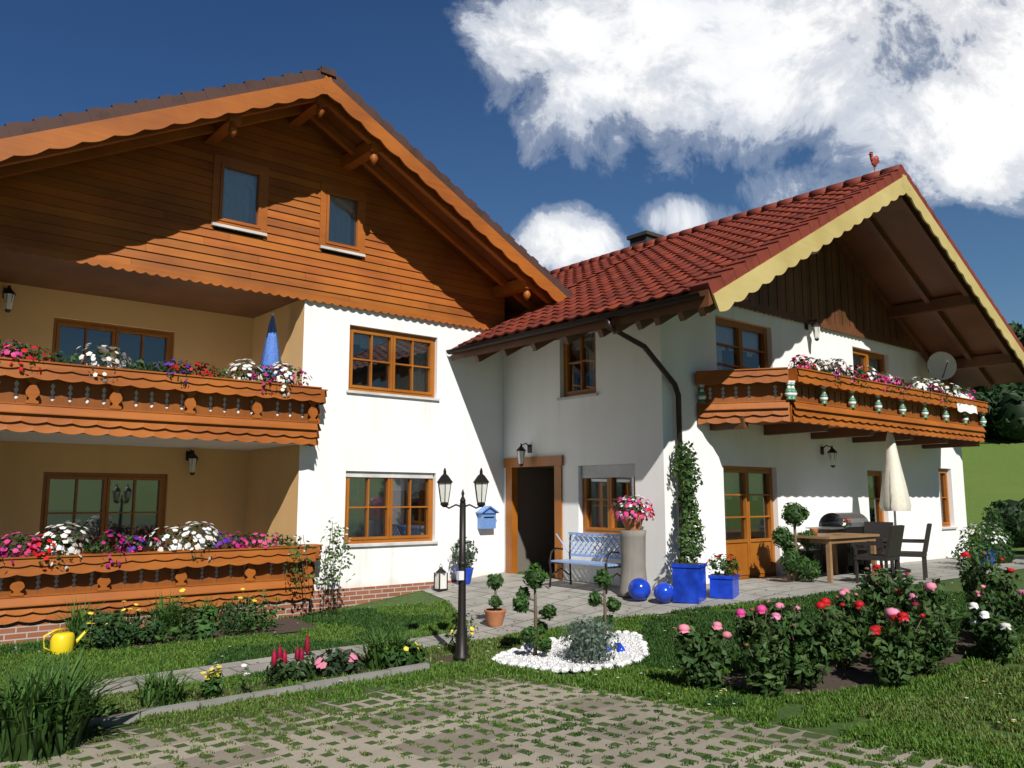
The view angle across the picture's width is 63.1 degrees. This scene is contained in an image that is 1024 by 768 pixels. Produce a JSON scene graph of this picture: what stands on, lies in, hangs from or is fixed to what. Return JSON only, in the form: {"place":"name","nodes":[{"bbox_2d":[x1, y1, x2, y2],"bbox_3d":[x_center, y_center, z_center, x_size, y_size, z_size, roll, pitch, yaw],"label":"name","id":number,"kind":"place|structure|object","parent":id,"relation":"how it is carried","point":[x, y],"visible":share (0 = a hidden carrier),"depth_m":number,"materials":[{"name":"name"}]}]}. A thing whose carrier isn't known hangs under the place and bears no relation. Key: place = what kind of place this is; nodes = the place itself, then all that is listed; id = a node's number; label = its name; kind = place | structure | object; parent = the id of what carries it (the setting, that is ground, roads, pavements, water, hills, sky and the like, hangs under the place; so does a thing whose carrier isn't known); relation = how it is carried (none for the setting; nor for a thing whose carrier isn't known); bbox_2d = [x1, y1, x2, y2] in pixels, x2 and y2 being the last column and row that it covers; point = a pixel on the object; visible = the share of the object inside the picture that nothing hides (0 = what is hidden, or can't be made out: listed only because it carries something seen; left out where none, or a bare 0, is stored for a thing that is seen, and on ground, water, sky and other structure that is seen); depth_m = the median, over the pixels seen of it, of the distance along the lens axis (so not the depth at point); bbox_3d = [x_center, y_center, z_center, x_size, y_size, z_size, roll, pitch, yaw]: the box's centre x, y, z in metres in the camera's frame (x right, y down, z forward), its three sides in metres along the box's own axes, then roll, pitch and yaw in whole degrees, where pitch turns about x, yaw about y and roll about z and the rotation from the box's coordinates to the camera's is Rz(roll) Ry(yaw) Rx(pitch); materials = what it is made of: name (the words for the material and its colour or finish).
{"place":"outdoors","nodes":[
{"label":"outdoors","id":0,"kind":"place"},
{"bbox_2d":[0,0,1023,327],"label":"sky","id":1,"kind":"structure","parent":0,"point":[580,128],"materials":[{"name":"blue"}]},
{"bbox_2d":[46,436,1023,765],"bbox_3d":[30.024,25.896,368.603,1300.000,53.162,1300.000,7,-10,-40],"label":"terrain","id":2,"kind":"structure","parent":0,"point":[992,468],"depth_m":30.01,"materials":[{"name":"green plant"}]},
{"bbox_2d":[86,618,316,649],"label":"flower bed soil","id":3,"kind":"structure","parent":2,"relation":"on","point":[285,625],"depth_m":11.59,"materials":[{"name":"brown soil"}]},
{"bbox_2d":[0,440,1023,762],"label":"plants","id":4,"kind":"object","parent":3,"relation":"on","point":[38,718],"depth_m":8.67,"materials":[{"name":"green plant"}]},
{"bbox_2d":[0,117,504,644],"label":"wing house","id":5,"kind":"structure","parent":2,"relation":"on","point":[156,253],"depth_m":14.22,"materials":[{"name":"white paint"}]},
{"bbox_2d":[0,357,327,624],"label":"wing balconies","id":6,"kind":"structure","parent":5,"relation":"attached to","point":[59,397],"depth_m":11.65,"materials":[{"name":"brown wood"}]},
{"bbox_2d":[0,340,976,570],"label":"balcony flowers","id":7,"kind":"object","parent":6,"relation":"on","point":[178,546],"visible":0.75,"depth_m":11.86,"materials":[{"name":"plant"}]},
{"bbox_2d":[0,338,977,570],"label":"flower boxes","id":8,"kind":"object","parent":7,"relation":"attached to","point":[95,547],"visible":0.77,"depth_m":11.91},
{"bbox_2d":[0,66,573,314],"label":"wing roof","id":9,"kind":"structure","parent":5,"relation":"on","point":[354,129],"depth_m":13.44,"materials":[{"name":"wood"}]},
{"bbox_2d":[475,506,498,528],"bbox_3d":[-0.468,2.533,15.855,0.447,0.430,0.185,7,-10,-40],"label":"mailbox","id":10,"kind":"object","parent":5,"relation":"attached to","point":[486,517],"visible":0.97,"depth_m":15.80,"materials":[{"name":"paint"}]},
{"bbox_2d":[83,663,429,727],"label":"kerb stones","id":11,"kind":"object","parent":2,"relation":"on","point":[118,719],"visible":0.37,"depth_m":7.52,"materials":[{"name":"grey stone"}]},
{"bbox_2d":[94,651,454,717],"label":"border soil","id":12,"kind":"structure","parent":2,"relation":"on","point":[448,659],"depth_m":8.35,"materials":[{"name":"brown soil"}]},
{"bbox_2d":[437,468,488,660],"bbox_3d":[-0.579,2.078,9.704,0.627,2.190,0.207,0,-8,0],"label":"garden lamp post","id":13,"kind":"object","parent":2,"relation":"on","point":[480,482],"visible":0.99,"depth_m":9.71,"materials":[{"name":"grey metal"}]},
{"bbox_2d":[0,673,999,767],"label":"parking grass pavers","id":14,"kind":"object","parent":2,"relation":"on","point":[606,711],"visible":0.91,"depth_m":6.37,"materials":[{"name":"grey concrete"}]},
{"bbox_2d":[0,594,1014,721],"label":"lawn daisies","id":15,"kind":"object","parent":2,"relation":"on","point":[619,677],"visible":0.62,"depth_m":8.37,"materials":[{"name":"white plant"}]},
{"bbox_2d":[0,587,1023,767],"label":"lawn grass","id":16,"kind":"structure","parent":2,"relation":"on","point":[921,713],"depth_m":7.77,"materials":[{"name":"green plant"}]},
{"bbox_2d":[42,619,94,654],"bbox_3d":[-5.282,3.039,9.956,0.254,0.355,0.695,-4,-9,25],"label":"watering can","id":17,"kind":"object","parent":16,"relation":"on","point":[64,641],"visible":0.7,"depth_m":9.77,"materials":[{"name":"yellow plastic"}]},
{"bbox_2d":[491,630,649,673],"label":"gravel bed edge stones","id":18,"kind":"object","parent":2,"relation":"on","point":[640,642],"visible":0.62,"depth_m":9.31,"materials":[{"name":"white stone"}]},
{"bbox_2d":[499,633,641,668],"bbox_3d":[0.816,3.085,9.704,2.031,0.095,1.466,7,-10,-40],"label":"white gravel bed","id":19,"kind":"object","parent":2,"relation":"on","point":[625,655],"visible":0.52,"depth_m":9.50,"materials":[{"name":"white gravel"}]},
{"bbox_2d":[503,240,968,589],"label":"wing house","id":20,"kind":"structure","parent":2,"relation":"on","point":[589,430],"depth_m":15.46,"materials":[{"name":"white paint"}]},
{"bbox_2d":[446,164,1023,561],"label":"wing roof","id":21,"kind":"structure","parent":20,"relation":"attached to","point":[884,230],"depth_m":16.13,"materials":[{"name":"red tile"}]},
{"bbox_2d":[868,152,879,171],"bbox_3d":[7.023,-4.231,16.126,0.388,0.483,0.100,7,-10,-40],"label":"rooster weathervane","id":22,"kind":"object","parent":21,"relation":"attached to","point":[875,160],"visible":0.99,"depth_m":16.08,"materials":[{"name":"red metal"}]},
{"bbox_2d":[696,367,987,448],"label":"balcony","id":23,"kind":"structure","parent":20,"relation":"attached to","point":[816,404],"depth_m":14.59,"materials":[{"name":"brown wood"}]},
{"bbox_2d":[948,391,977,413],"bbox_3d":[9.520,0.407,17.826,1.000,0.479,0.410,7,-10,-40],"label":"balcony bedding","id":24,"kind":"object","parent":23,"relation":"on","point":[966,407],"visible":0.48,"depth_m":17.66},
{"bbox_2d":[723,630,975,692],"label":"rose bed soil","id":25,"kind":"structure","parent":2,"relation":"on","point":[860,673],"depth_m":8.38,"materials":[{"name":"brown soil"}]},
{"bbox_2d":[956,320,1023,442],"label":"hill tree","id":26,"kind":"object","parent":2,"relation":"on","point":[1004,416],"depth_m":39.28,"materials":[{"name":"green plant"}]},
{"bbox_2d":[61,555,1023,696],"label":"paved path","id":27,"kind":"structure","parent":0,"point":[564,597],"depth_m":12.77,"materials":[{"name":"grey stone"}]},
{"bbox_2d":[433,564,447,590],"bbox_3d":[-1.247,3.376,14.605,0.238,0.465,0.238,2,-8,-16],"label":"lantern","id":28,"kind":"object","parent":27,"relation":"on","point":[440,579],"visible":1,"depth_m":14.55,"materials":[{"name":"white glass"}]},
{"bbox_2d":[118,565,1005,687],"bbox_3d":[2.429,3.558,14.205,16.910,0.464,5.262,4,-9,-29],"label":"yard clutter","id":29,"kind":"object","parent":27,"relation":"on","point":[565,623],"visible":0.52,"depth_m":12.20,"materials":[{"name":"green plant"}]},
{"bbox_2d":[259,311,910,572],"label":"closed parasols","id":30,"kind":"object","parent":27,"relation":"on","point":[894,496],"visible":0.7,"depth_m":15.88,"materials":[{"name":"beige fabric"}]},
{"bbox_2d":[549,532,620,593],"bbox_3d":[1.235,2.907,13.645,0.524,0.903,1.996,7,-10,-40],"label":"bench","id":31,"kind":"object","parent":27,"relation":"on","point":[606,564],"visible":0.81,"depth_m":13.86,"materials":[{"name":"blue"}]},
{"bbox_2d":[454,517,996,651],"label":"plant pots","id":32,"kind":"object","parent":27,"relation":"on","point":[689,583],"visible":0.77,"depth_m":12.30,"materials":[{"name":"blue ceramic"}]},
{"bbox_2d":[787,512,931,582],"bbox_3d":[6.197,2.882,14.963,3.200,1.110,2.459,7,-10,-40],"label":"patio dining set","id":33,"kind":"object","parent":27,"relation":"on","point":[861,542],"visible":0.84,"depth_m":14.69,"materials":[{"name":"brown wood"}]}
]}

